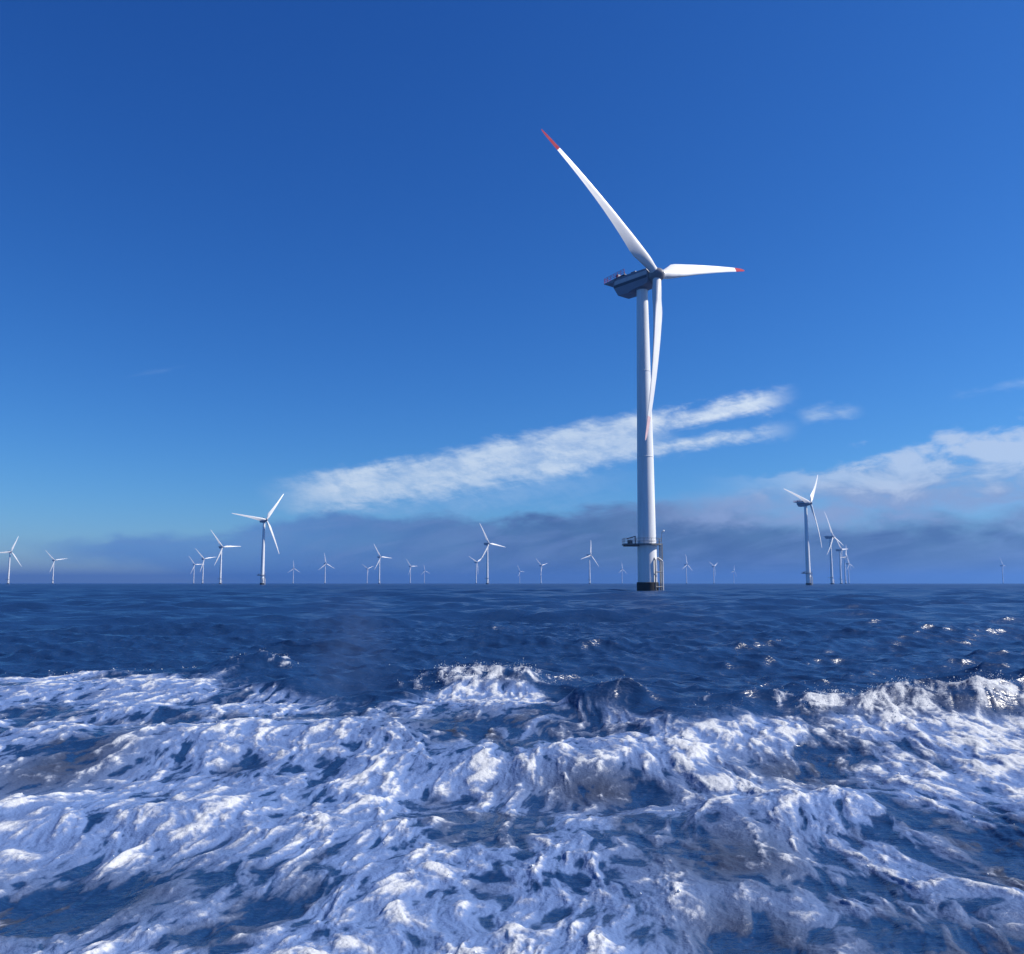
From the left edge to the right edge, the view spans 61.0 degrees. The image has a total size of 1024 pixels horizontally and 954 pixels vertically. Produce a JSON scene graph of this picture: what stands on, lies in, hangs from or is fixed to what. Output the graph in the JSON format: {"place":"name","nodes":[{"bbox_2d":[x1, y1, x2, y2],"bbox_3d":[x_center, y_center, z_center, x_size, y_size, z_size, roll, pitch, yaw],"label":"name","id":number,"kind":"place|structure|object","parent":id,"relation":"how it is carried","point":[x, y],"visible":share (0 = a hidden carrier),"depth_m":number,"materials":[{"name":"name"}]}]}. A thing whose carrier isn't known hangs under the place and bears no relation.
{"place":"outdoors","nodes":[
{"label":"outdoors","id":0,"kind":"place"},
{"bbox_2d":[0,583,1023,953],"bbox_3d":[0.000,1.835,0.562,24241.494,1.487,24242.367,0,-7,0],"label":"water","id":1,"kind":"structure","parent":0,"point":[820,831],"depth_m":8.97,"materials":[{"name":"blue liquid"}]},
{"bbox_2d":[0,536,21,583],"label":"wind turbine","id":2,"kind":"object","parent":1,"relation":"in","point":[9,552],"visible":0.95,"depth_m":1904.90,"materials":[{"name":"paint"}]},
{"bbox_2d":[45,550,67,583],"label":"wind turbine","id":3,"kind":"object","parent":1,"relation":"in","point":[53,560],"visible":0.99,"depth_m":2619.01,"materials":[{"name":"paint"}]},
{"bbox_2d":[189,556,201,583],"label":"wind turbine","id":4,"kind":"object","parent":1,"relation":"in","point":[194,564],"visible":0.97,"depth_m":3225.38,"materials":[{"name":"paint"}]},
{"bbox_2d":[198,552,213,583],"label":"wind turbine","id":5,"kind":"object","parent":1,"relation":"in","point":[202,558],"visible":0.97,"depth_m":2465.04,"materials":[{"name":"paint"}]},
{"bbox_2d":[212,532,240,583],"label":"wind turbine","id":6,"kind":"object","parent":1,"relation":"in","point":[220,555],"visible":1,"depth_m":1652.08,"materials":[{"name":"paint"}]},
{"bbox_2d":[232,494,283,584],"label":"wind turbine","id":7,"kind":"object","parent":1,"relation":"in","point":[263,520],"visible":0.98,"depth_m":942.39,"materials":[{"name":"paint"}]},
{"bbox_2d":[320,554,334,583],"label":"wind turbine","id":8,"kind":"object","parent":1,"relation":"in","point":[325,569],"visible":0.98,"depth_m":3069.89,"materials":[{"name":"paint"}]},
{"bbox_2d":[374,545,388,583],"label":"wind turbine","id":9,"kind":"object","parent":1,"relation":"in","point":[379,556],"visible":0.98,"depth_m":2285.24,"materials":[{"name":"paint"}]},
{"bbox_2d":[470,557,482,583],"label":"wind turbine","id":10,"kind":"object","parent":1,"relation":"in","point":[476,562],"visible":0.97,"depth_m":2858.29,"materials":[{"name":"paint"}]},
{"bbox_2d":[479,524,503,583],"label":"wind turbine","id":11,"kind":"object","parent":1,"relation":"in","point":[487,544],"visible":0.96,"depth_m":1513.08,"materials":[{"name":"paint"}]},
{"bbox_2d":[4,650,1023,953],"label":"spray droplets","id":12,"kind":"object","parent":1,"relation":"on","point":[682,738],"visible":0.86,"depth_m":11.95,"materials":[{"name":"white liquid"}]},
{"bbox_2d":[536,559,546,583],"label":"wind turbine","id":13,"kind":"object","parent":1,"relation":"in","point":[540,570],"visible":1,"depth_m":3399.43,"materials":[{"name":"paint"}]},
{"bbox_2d":[582,549,597,583],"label":"wind turbine","id":14,"kind":"object","parent":1,"relation":"in","point":[588,555],"visible":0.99,"depth_m":2130.34,"materials":[{"name":"paint"}]},
{"bbox_2d":[541,129,744,590],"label":"wind turbine","id":15,"kind":"object","parent":1,"relation":"in","point":[639,284],"visible":0.98,"depth_m":190.87,"materials":[{"name":"paint"}]},
{"bbox_2d":[684,558,691,583],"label":"wind turbine","id":16,"kind":"object","parent":1,"relation":"in","point":[686,570],"visible":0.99,"depth_m":3226.88,"materials":[{"name":"paint"}]},
{"bbox_2d":[785,475,821,584],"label":"wind turbine","id":17,"kind":"object","parent":1,"relation":"in","point":[804,503],"visible":1,"depth_m":744.80,"materials":[{"name":"paint"}]},
{"bbox_2d":[824,514,842,583],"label":"wind turbine","id":18,"kind":"object","parent":1,"relation":"in","point":[831,577],"visible":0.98,"depth_m":1293.41,"materials":[{"name":"paint"}]},
{"bbox_2d":[833,534,845,583],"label":"wind turbine","id":19,"kind":"object","parent":1,"relation":"in","point":[840,557],"visible":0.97,"depth_m":1794.41,"materials":[{"name":"paint"}]},
{"bbox_2d":[842,552,850,583],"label":"wind turbine","id":20,"kind":"object","parent":1,"relation":"in","point":[844,557],"visible":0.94,"depth_m":2286.65,"materials":[{"name":"paint"}]},
{"bbox_2d":[846,557,851,583],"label":"wind turbine","id":21,"kind":"object","parent":1,"relation":"in","point":[848,571],"visible":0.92,"depth_m":3067.57,"materials":[{"name":"paint"}]},
{"bbox_2d":[0,0,1023,582],"label":"sky","id":22,"kind":"structure","parent":0,"point":[337,258],"materials":[{"name":"blue"}]}
]}

